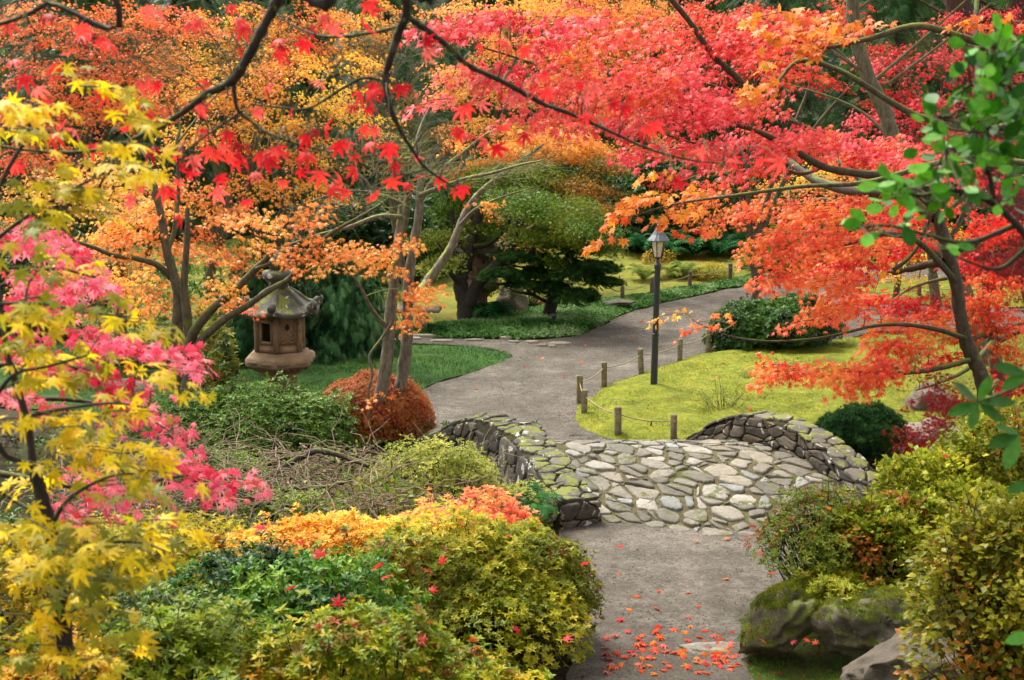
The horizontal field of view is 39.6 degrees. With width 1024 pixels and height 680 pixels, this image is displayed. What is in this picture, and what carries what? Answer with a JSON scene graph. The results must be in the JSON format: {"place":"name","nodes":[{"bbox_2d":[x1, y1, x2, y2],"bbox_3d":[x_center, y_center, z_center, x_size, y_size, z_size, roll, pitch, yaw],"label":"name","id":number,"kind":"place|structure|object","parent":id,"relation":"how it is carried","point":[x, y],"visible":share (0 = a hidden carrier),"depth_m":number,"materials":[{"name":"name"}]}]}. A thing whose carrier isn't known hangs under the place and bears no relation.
{"place":"outdoors","nodes":[
{"label":"outdoors","id":0,"kind":"place"},
{"bbox_2d":[0,342,511,414],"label":"lawn","id":1,"kind":"structure","parent":0,"point":[448,357],"depth_m":24.31,"materials":[{"name":"plant"}]},
{"bbox_2d":[0,149,265,361],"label":"maple tree","id":2,"kind":"object","parent":1,"relation":"on","point":[117,263],"visible":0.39,"depth_m":23.85,"materials":[{"name":"orange plant"}]},
{"bbox_2d":[59,329,217,371],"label":"leafy shrub","id":3,"kind":"object","parent":1,"relation":"on","point":[137,365],"visible":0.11,"depth_m":24.36,"materials":[{"name":"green plant"}]},
{"bbox_2d":[200,223,325,367],"bbox_3d":[-4.384,-0.810,25.114,2.092,2.560,1.996,-8,13,-38],"label":"cypress tree","id":4,"kind":"object","parent":1,"relation":"on","point":[244,336],"visible":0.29,"depth_m":24.80,"materials":[{"name":"green plant"}]},
{"bbox_2d":[128,19,407,262],"bbox_3d":[-4.203,-2.565,25.012,4.867,6.119,2.991,0,11,0],"label":"maple tree","id":5,"kind":"object","parent":1,"relation":"on","point":[237,128],"visible":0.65,"depth_m":24.68,"materials":[{"name":"orange plant"}]},
{"bbox_2d":[294,243,402,364],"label":"cypress tree","id":6,"kind":"object","parent":1,"relation":"on","point":[349,325],"visible":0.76,"depth_m":25.27,"materials":[{"name":"green plant"}]},
{"bbox_2d":[0,0,1023,251],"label":"hillside","id":7,"kind":"structure","parent":0,"point":[436,4],"depth_m":51.61,"materials":[{"name":"plant"}]},
{"bbox_2d":[0,54,47,225],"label":"evergreen tree","id":8,"kind":"object","parent":7,"relation":"on","point":[5,93],"visible":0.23,"depth_m":42.41,"materials":[{"name":"green plant"}]},
{"bbox_2d":[0,0,154,138],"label":"evergreen tree","id":9,"kind":"object","parent":7,"relation":"on","point":[31,56],"visible":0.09,"depth_m":48.27,"materials":[{"name":"green plant"}]},
{"bbox_2d":[0,0,211,201],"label":"evergreen tree","id":10,"kind":"object","parent":7,"relation":"on","point":[94,3],"visible":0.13,"depth_m":43.33,"materials":[{"name":"green plant"}]},
{"bbox_2d":[104,0,281,242],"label":"evergreen tree","id":11,"kind":"object","parent":7,"relation":"on","point":[194,5],"visible":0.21,"depth_m":41.06,"materials":[{"name":"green plant"}]},
{"bbox_2d":[200,0,369,122],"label":"evergreen tree","id":12,"kind":"object","parent":7,"relation":"on","point":[250,16],"visible":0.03,"depth_m":48.81,"materials":[{"name":"green plant"}]},
{"bbox_2d":[206,0,409,210],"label":"evergreen tree","id":13,"kind":"object","parent":7,"relation":"on","point":[301,85],"visible":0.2,"depth_m":43.21,"materials":[{"name":"green plant"}]},
{"bbox_2d":[261,0,489,245],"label":"evergreen tree","id":14,"kind":"object","parent":7,"relation":"on","point":[387,15],"visible":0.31,"depth_m":40.65,"materials":[{"name":"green plant"}]},
{"bbox_2d":[399,0,565,189],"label":"evergreen tree","id":15,"kind":"object","parent":7,"relation":"on","point":[449,58],"visible":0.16,"depth_m":43.86,"materials":[{"name":"green plant"}]},
{"bbox_2d":[480,0,668,168],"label":"evergreen tree","id":16,"kind":"object","parent":7,"relation":"on","point":[607,73],"visible":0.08,"depth_m":45.19,"materials":[{"name":"green plant"}]},
{"bbox_2d":[577,0,768,191],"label":"evergreen tree","id":17,"kind":"object","parent":7,"relation":"on","point":[684,133],"visible":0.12,"depth_m":44.25,"materials":[{"name":"green plant"}]},
{"bbox_2d":[642,0,808,117],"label":"evergreen tree","id":18,"kind":"object","parent":7,"relation":"on","point":[737,6],"visible":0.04,"depth_m":49.37,"materials":[{"name":"green plant"}]},
{"bbox_2d":[693,0,869,194],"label":"evergreen tree","id":19,"kind":"object","parent":7,"relation":"on","point":[784,4],"visible":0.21,"depth_m":43.89,"materials":[{"name":"green plant"}]},
{"bbox_2d":[805,0,966,223],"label":"evergreen tree","id":20,"kind":"object","parent":7,"relation":"on","point":[908,7],"visible":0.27,"depth_m":41.59,"materials":[{"name":"green plant"}]},
{"bbox_2d":[816,0,990,114],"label":"evergreen tree","id":21,"kind":"object","parent":7,"relation":"on","point":[928,18],"visible":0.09,"depth_m":49.78,"materials":[{"name":"green plant"}]},
{"bbox_2d":[879,0,1023,206],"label":"evergreen tree","id":22,"kind":"object","parent":7,"relation":"on","point":[981,22],"visible":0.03,"depth_m":43.85,"materials":[{"name":"green plant"}]},
{"bbox_2d":[0,252,1023,679],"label":"ground","id":23,"kind":"structure","parent":0,"point":[560,672],"depth_m":19.56,"materials":[{"name":"soil"}]},
{"bbox_2d":[0,226,78,341],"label":"rhododendron bush","id":24,"kind":"object","parent":23,"relation":"on","point":[25,261],"visible":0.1,"depth_m":27.04,"materials":[{"name":"green plant"}]},
{"bbox_2d":[0,614,144,679],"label":"azalea bush","id":25,"kind":"object","parent":23,"relation":"on","point":[50,674],"visible":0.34,"depth_m":6.90,"materials":[{"name":"yellow plant"}]},
{"bbox_2d":[0,62,216,679],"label":"maple tree","id":26,"kind":"object","parent":23,"relation":"on","point":[51,566],"visible":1,"depth_m":4.67,"materials":[{"name":"yellow plant"}]},
{"bbox_2d":[0,0,236,296],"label":"maple tree","id":27,"kind":"object","parent":23,"relation":"on","point":[87,130],"visible":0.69,"depth_m":28.14,"materials":[{"name":"orange plant"}]},
{"bbox_2d":[0,504,256,651],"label":"azalea bush","id":28,"kind":"object","parent":23,"relation":"on","point":[17,602],"visible":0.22,"depth_m":12.67,"materials":[{"name":"yellow plant"}]},
{"bbox_2d":[0,569,256,678],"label":"camellia bush","id":29,"kind":"object","parent":23,"relation":"on","point":[127,601],"visible":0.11,"depth_m":9.27,"materials":[{"name":"green plant"}]},
{"bbox_2d":[0,217,274,542],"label":"maple tree","id":30,"kind":"object","parent":23,"relation":"on","point":[194,470],"visible":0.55,"depth_m":6.38,"materials":[{"name":"pink plant"}]},
{"bbox_2d":[13,585,315,679],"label":"azalea bush","id":31,"kind":"object","parent":23,"relation":"on","point":[185,636],"visible":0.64,"depth_m":7.19,"materials":[{"name":"green plant"}]},
{"bbox_2d":[3,237,400,340],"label":"undergrowth","id":32,"kind":"object","parent":23,"relation":"on","point":[192,285],"visible":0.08,"depth_m":32.28,"materials":[{"name":"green plant"}]},
{"bbox_2d":[40,93,381,439],"bbox_3d":[-4.240,-1.032,19.848,5.889,4.920,2.492,4,11,20],"label":"maple tree","id":33,"kind":"object","parent":23,"relation":"on","point":[182,312],"visible":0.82,"depth_m":19.54,"materials":[{"name":"orange plant"}]},
{"bbox_2d":[147,439,284,525],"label":"leafy shrub","id":34,"kind":"object","parent":23,"relation":"on","point":[236,453],"visible":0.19,"depth_m":16.32,"materials":[{"name":"green plant"}]},
{"bbox_2d":[192,304,249,421],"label":"rhododendron bush","id":35,"kind":"object","parent":23,"relation":"on","point":[231,369],"visible":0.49,"depth_m":20.87,"materials":[{"name":"green plant"}]},
{"bbox_2d":[117,370,369,468],"bbox_3d":[-3.611,1.077,19.044,3.435,1.360,1.711,0,11,0],"label":"leafy shrub","id":36,"kind":"object","parent":23,"relation":"on","point":[261,416],"visible":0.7,"depth_m":18.82,"materials":[{"name":"green plant"}]},
{"bbox_2d":[122,0,416,301],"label":"maple tree","id":37,"kind":"object","parent":23,"relation":"on","point":[223,233],"visible":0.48,"depth_m":30.70,"materials":[{"name":"orange plant"}]},
{"bbox_2d":[0,392,540,599],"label":"brush tangle","id":38,"kind":"object","parent":23,"relation":"on","point":[276,475],"visible":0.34,"depth_m":15.46,"materials":[{"name":"brown plant"}]},
{"bbox_2d":[0,417,554,661],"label":"undergrowth","id":39,"kind":"object","parent":23,"relation":"on","point":[543,521],"visible":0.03,"depth_m":19.09,"materials":[{"name":"green plant"}]},
{"bbox_2d":[234,249,323,402],"bbox_3d":[-3.568,-0.172,21.840,1.291,2.472,1.471,0,11,0],"label":"stone lantern","id":40,"kind":"object","parent":23,"relation":"on","point":[279,336],"visible":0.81,"depth_m":21.55,"materials":[{"name":"stone"}]},
{"bbox_2d":[231,478,349,545],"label":"leafy shrub","id":41,"kind":"object","parent":23,"relation":"on","point":[266,507],"visible":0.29,"depth_m":15.14,"materials":[{"name":"green plant"}]},
{"bbox_2d":[143,524,458,675],"bbox_3d":[-1.640,2.095,10.344,2.688,1.409,1.879,0,11,0],"label":"camellia bush","id":42,"kind":"object","parent":23,"relation":"on","point":[267,583],"visible":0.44,"depth_m":10.15,"materials":[{"name":"green plant"}]},
{"bbox_2d":[242,385,363,447],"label":"leafy shrub","id":43,"kind":"object","parent":23,"relation":"on","point":[336,392],"visible":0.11,"depth_m":19.74,"materials":[{"name":"green plant"}]},
{"bbox_2d":[159,502,477,630],"bbox_3d":[-1.745,2.097,13.135,3.190,1.239,1.361,0,11,0],"label":"azalea bush","id":44,"kind":"object","parent":23,"relation":"on","point":[361,528],"visible":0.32,"depth_m":12.87,"materials":[{"name":"orange plant"}]},
{"bbox_2d":[267,187,387,287],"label":"rhododendron bush","id":45,"kind":"object","parent":23,"relation":"on","point":[358,231],"visible":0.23,"depth_m":33.73,"materials":[{"name":"green plant"}]},
{"bbox_2d":[188,585,493,679],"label":"azalea bush","id":46,"kind":"object","parent":23,"relation":"on","point":[350,635],"visible":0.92,"depth_m":7.22,"materials":[{"name":"green plant"}]},
{"bbox_2d":[320,368,436,441],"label":"azalea bush","id":47,"kind":"object","parent":23,"relation":"on","point":[358,388],"visible":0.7,"depth_m":19.95,"materials":[{"name":"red plant"}]},
{"bbox_2d":[324,472,433,544],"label":"leafy shrub","id":48,"kind":"object","parent":23,"relation":"on","point":[386,486],"visible":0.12,"depth_m":14.94,"materials":[{"name":"green plant"}]},
{"bbox_2d":[0,0,785,227],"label":"maple tree","id":49,"kind":"object","parent":23,"relation":"on","point":[200,105],"visible":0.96,"depth_m":4.97,"materials":[{"name":"red plant"}]},
{"bbox_2d":[333,178,454,282],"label":"rhododendron bush","id":50,"kind":"object","parent":23,"relation":"on","point":[386,237],"visible":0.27,"depth_m":34.62,"materials":[{"name":"green plant"}]},
{"bbox_2d":[323,26,485,304],"bbox_3d":[-2.312,-3.430,29.581,3.456,6.195,2.517,7,13,35],"label":"maple tree","id":51,"kind":"object","parent":23,"relation":"on","point":[377,51],"visible":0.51,"depth_m":29.47,"materials":[{"name":"orange plant"}]},
{"bbox_2d":[381,161,493,257],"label":"rhododendron bush","id":52,"kind":"object","parent":23,"relation":"on","point":[429,197],"visible":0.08,"depth_m":37.57,"materials":[{"name":"green plant"}]},
{"bbox_2d":[275,100,603,443],"bbox_3d":[-0.906,-0.937,19.854,4.968,4.757,2.533,-3,11,-16],"label":"maple tree","id":53,"kind":"object","parent":23,"relation":"on","point":[411,295],"visible":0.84,"depth_m":19.65,"materials":[{"name":"orange plant"}]},
{"bbox_2d":[8,194,880,339],"bbox_3d":[-1.729,-2.442,36.458,30.046,1.549,14.097,-5,12,-26],"label":"moss","id":54,"kind":"object","parent":23,"relation":"on","point":[449,311],"visible":0.04,"depth_m":35.26,"materials":[{"name":"plant"}]},
{"bbox_2d":[349,433,562,531],"bbox_3d":[-0.653,1.717,16.021,2.478,1.372,1.494,4,11,20],"label":"azalea bush","id":55,"kind":"object","parent":23,"relation":"on","point":[458,469],"visible":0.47,"depth_m":15.89,"materials":[{"name":"green plant"}]},
{"bbox_2d":[393,632,554,679],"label":"azalea bush","id":56,"kind":"object","parent":23,"relation":"on","point":[475,661],"visible":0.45,"depth_m":8.53,"materials":[{"name":"green plant"}]},
{"bbox_2d":[395,484,553,593],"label":"azalea bush","id":57,"kind":"object","parent":23,"relation":"on","point":[518,514],"visible":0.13,"depth_m":13.63,"materials":[{"name":"orange plant"}]},
{"bbox_2d":[346,495,608,678],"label":"azalea bush","id":58,"kind":"object","parent":23,"relation":"on","point":[498,581],"visible":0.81,"depth_m":12.00,"materials":[{"name":"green plant"}]},
{"bbox_2d":[453,212,504,315],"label":"tree","id":59,"kind":"object","parent":23,"relation":"on","point":[481,259],"visible":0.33,"depth_m":29.74,"materials":[{"name":"plant"}]},
{"bbox_2d":[0,0,1023,244],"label":"undergrowth","id":60,"kind":"object","parent":23,"relation":"on","point":[262,206],"visible":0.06,"depth_m":48.15,"materials":[{"name":"green plant"}]},
{"bbox_2d":[502,482,563,520],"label":"fern","id":61,"kind":"object","parent":23,"relation":"on","point":[532,504],"visible":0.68,"depth_m":15.76,"materials":[{"name":"plant"}]},
{"bbox_2d":[475,223,626,314],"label":"pine tree","id":62,"kind":"object","parent":23,"relation":"on","point":[590,272],"visible":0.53,"depth_m":28.64,"materials":[{"name":"green plant"}]},
{"bbox_2d":[410,0,697,277],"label":"maple tree","id":63,"kind":"object","parent":23,"relation":"on","point":[531,6],"visible":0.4,"depth_m":33.25,"materials":[{"name":"orange plant"}]},
{"bbox_2d":[400,274,780,338],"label":"green bank","id":64,"kind":"structure","parent":23,"relation":"on","point":[459,336],"depth_m":27.89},
{"bbox_2d":[472,301,518,318],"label":"fern","id":65,"kind":"object","parent":64,"relation":"on","point":[492,308],"visible":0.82,"depth_m":29.21,"materials":[{"name":"plant"}]},
{"bbox_2d":[496,286,527,311],"bbox_3d":[-0.027,-0.773,30.426,0.764,0.834,0.663,0,11,0],"label":"rock","id":66,"kind":"object","parent":64,"relation":"on","point":[518,302],"visible":0.27,"depth_m":30.22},
{"bbox_2d":[403,134,635,319],"bbox_3d":[0.273,-2.227,28.881,4.860,3.992,3.548,4,11,21],"label":"maple tree","id":67,"kind":"object","parent":64,"relation":"on","point":[574,220],"visible":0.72,"depth_m":28.52,"materials":[{"name":"green plant"}]},
{"bbox_2d":[397,268,800,339],"bbox_3d":[3.066,-0.817,31.497,14.364,0.292,3.237,-9,14,-40],"label":"ground cover","id":68,"kind":"object","parent":23,"relation":"on","point":[573,319],"visible":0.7,"depth_m":29.03,"materials":[{"name":"green plant"}]},
{"bbox_2d":[592,143,702,249],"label":"rhododendron bush","id":69,"kind":"object","parent":23,"relation":"on","point":[639,190],"visible":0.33,"depth_m":39.55,"materials":[{"name":"green plant"}]},
{"bbox_2d":[409,410,896,534],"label":"stone bridge","id":70,"kind":"structure","parent":23,"relation":"on","point":[728,473],"depth_m":17.21,"materials":[{"name":"stone"}]},
{"bbox_2d":[638,141,760,247],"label":"rhododendron bush","id":71,"kind":"object","parent":23,"relation":"on","point":[733,200],"visible":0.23,"depth_m":39.49,"materials":[{"name":"green plant"}]},
{"bbox_2d":[687,260,734,280],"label":"azalea bush","id":72,"kind":"object","parent":23,"relation":"on","point":[707,265],"visible":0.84,"depth_m":35.27,"materials":[{"name":"yellow plant"}]},
{"bbox_2d":[399,0,1023,474],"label":"maple tree","id":73,"kind":"object","parent":23,"relation":"on","point":[837,150],"visible":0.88,"depth_m":15.74,"materials":[{"name":"red plant"}]},
{"bbox_2d":[688,236,743,256],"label":"fern","id":74,"kind":"object","parent":23,"relation":"on","point":[720,248],"visible":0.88,"depth_m":37.78,"materials":[{"name":"plant"}]},
{"bbox_2d":[701,152,807,241],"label":"rhododendron bush","id":75,"kind":"object","parent":23,"relation":"on","point":[780,197],"visible":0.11,"depth_m":40.48,"materials":[{"name":"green plant"}]},
{"bbox_2d":[636,0,927,299],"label":"maple tree","id":76,"kind":"object","parent":23,"relation":"on","point":[761,225],"visible":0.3,"depth_m":29.42,"materials":[{"name":"red plant"}]},
{"bbox_2d":[581,3,1023,259],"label":"maple tree","id":77,"kind":"object","parent":23,"relation":"on","point":[805,49],"visible":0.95,"depth_m":11.49,"materials":[{"name":"orange plant"}]},
{"bbox_2d":[643,170,977,241],"bbox_3d":[6.054,-2.688,34.254,6.585,3.011,8.123,-4,11,-22],"label":"maple tree","id":78,"kind":"object","parent":23,"relation":"on","point":[789,196],"visible":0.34,"depth_m":32.37,"materials":[{"name":"orange plant"}]},
{"bbox_2d":[756,155,893,274],"bbox_3d":[8.184,-3.099,35.918,4.256,3.226,2.348,0,11,0],"label":"maple tree","id":79,"kind":"object","parent":23,"relation":"on","point":[829,175],"visible":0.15,"depth_m":35.68,"materials":[{"name":"orange plant"}]},
{"bbox_2d":[814,399,914,459],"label":"yew bush","id":80,"kind":"object","parent":23,"relation":"on","point":[851,425],"visible":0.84,"depth_m":19.01,"materials":[{"name":"green plant"}]},
{"bbox_2d":[737,571,1023,679],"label":"moss bank","id":81,"kind":"structure","parent":23,"relation":"on","point":[825,658],"depth_m":12.19,"materials":[{"name":"plant"}]},
{"bbox_2d":[738,577,829,655],"bbox_3d":[2.343,2.393,12.235,0.795,0.728,0.692,0,11,0],"label":"rock","id":82,"kind":"object","parent":81,"relation":"on","point":[779,617],"visible":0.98,"depth_m":12.03,"materials":[{"name":"green stone"}]},
{"bbox_2d":[741,475,901,591],"bbox_3d":[2.823,1.781,12.829,1.494,1.148,1.293,0,11,0],"label":"azalea bush","id":83,"kind":"object","parent":81,"relation":"on","point":[782,527],"visible":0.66,"depth_m":12.67,"materials":[{"name":"green plant"}]},
{"bbox_2d":[810,585,947,658],"bbox_3d":[3.106,2.336,11.903,1.039,0.700,0.948,-9,14,-39],"label":"rock","id":84,"kind":"object","parent":81,"relation":"on","point":[866,620],"visible":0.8,"depth_m":11.63,"materials":[{"name":"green stone"}]},
{"bbox_2d":[786,557,913,602],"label":"azalea bush","id":85,"kind":"object","parent":84,"relation":"on","point":[834,584],"visible":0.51,"depth_m":12.28,"materials":[{"name":"yellow plant"}]},
{"bbox_2d":[801,479,1003,589],"bbox_3d":[3.550,1.793,12.821,1.961,1.223,1.230,0,11,0],"label":"azalea bush","id":86,"kind":"object","parent":81,"relation":"on","point":[905,531],"visible":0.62,"depth_m":12.52,"materials":[{"name":"green plant"}]},
{"bbox_2d":[840,630,975,679],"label":"rock","id":87,"kind":"object","parent":81,"relation":"on","point":[879,661],"visible":0.43,"depth_m":10.00,"materials":[{"name":"stone"}]},
{"bbox_2d":[861,439,1023,563],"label":"azalea bush","id":88,"kind":"object","parent":81,"relation":"on","point":[916,471],"visible":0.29,"depth_m":13.26,"materials":[{"name":"yellow plant"}]},
{"bbox_2d":[923,395,1023,501],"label":"azalea bush","id":89,"kind":"object","parent":81,"relation":"on","point":[986,434],"visible":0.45,"depth_m":13.46,"materials":[{"name":"yellow plant"}]},
{"bbox_2d":[855,219,970,306],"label":"maple tree","id":90,"kind":"object","parent":23,"relation":"on","point":[896,288],"visible":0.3,"depth_m":30.55,"materials":[{"name":"orange plant"}]},
{"bbox_2d":[841,13,1023,644],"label":"rhododendron bush","id":91,"kind":"object","parent":23,"relation":"on","point":[984,151],"visible":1,"depth_m":4.05,"materials":[{"name":"green plant"}]},
{"bbox_2d":[848,276,1023,306],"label":"moss island","id":92,"kind":"structure","parent":23,"relation":"on","point":[889,286],"depth_m":33.04,"materials":[{"name":"plant"}]},
{"bbox_2d":[865,0,1023,302],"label":"tree","id":93,"kind":"object","parent":23,"relation":"on","point":[952,5],"visible":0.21,"depth_m":30.29,"materials":[{"name":"brown plant"}]},
{"bbox_2d":[892,479,1023,679],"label":"azalea bush","id":94,"kind":"object","parent":23,"relation":"on","point":[961,560],"visible":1,"depth_m":8.51,"materials":[{"name":"yellow plant"}]},
{"bbox_2d":[957,166,1023,275],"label":"maple tree","id":95,"kind":"object","parent":23,"relation":"on","point":[986,209],"visible":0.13,"depth_m":36.04,"materials":[{"name":"red plant"}]},
{"bbox_2d":[399,265,1023,679],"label":"gravel path","id":96,"kind":"structure","parent":0,"point":[707,579],"depth_m":15.56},
{"bbox_2d":[679,641,731,654],"bbox_3d":[1.754,2.752,12.618,0.581,0.098,0.337,0,11,0],"label":"rock","id":97,"kind":"object","parent":96,"relation":"on","point":[698,648],"visible":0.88,"depth_m":12.60,"materials":[{"name":"stone"}]},
{"bbox_2d":[413,287,1022,679],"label":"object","id":98,"kind":"structure","parent":96,"relation":"on","point":[609,439],"depth_m":21.04,"materials":[{"name":"grey stone"}]},
{"bbox_2d":[574,332,1023,453],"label":"moss lawn","id":99,"kind":"structure","parent":0,"point":[690,417],"depth_m":22.21,"materials":[{"name":"plant"}]},
{"bbox_2d":[576,321,736,439],"bbox_3d":[2.260,0.533,22.952,1.932,0.782,6.638,3,11,16],"label":"rope fence","id":100,"kind":"object","parent":99,"relation":"on","point":[581,395],"visible":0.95,"depth_m":21.97,"materials":[{"name":"brown wood"}]},
{"bbox_2d":[647,223,668,384],"bbox_3d":[2.309,-0.498,22.624,0.360,2.830,0.360,0,11,0],"label":"lamp post","id":101,"kind":"object","parent":99,"relation":"on","point":[657,239],"visible":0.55,"depth_m":22.54,"materials":[{"name":"metal"}]},
{"bbox_2d":[701,291,848,350],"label":"rhododendron bush","id":102,"kind":"object","parent":99,"relation":"on","point":[759,319],"visible":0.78,"depth_m":25.73,"materials":[{"name":"green plant"}]},
{"bbox_2d":[631,0,1012,365],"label":"tree","id":103,"kind":"object","parent":99,"relation":"on","point":[888,127],"visible":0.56,"depth_m":23.61,"materials":[{"name":"brown plant"}]},
{"bbox_2d":[903,381,956,410],"bbox_3d":[6.334,1.004,21.489,1.003,0.710,0.725,0,11,0],"label":"rock","id":104,"kind":"object","parent":99,"relation":"on","point":[921,405],"visible":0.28,"depth_m":21.17,"materials":[{"name":"stone"}]},
{"bbox_2d":[841,2,1023,334],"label":"maple tree","id":105,"kind":"object","parent":99,"relation":"on","point":[932,274],"visible":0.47,"depth_m":26.38,"materials":[{"name":"red plant"}]},
{"bbox_2d":[876,185,1023,468],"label":"maple tree","id":106,"kind":"object","parent":99,"relation":"on","point":[1014,272],"visible":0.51,"depth_m":19.05,"materials":[{"name":"red plant"}]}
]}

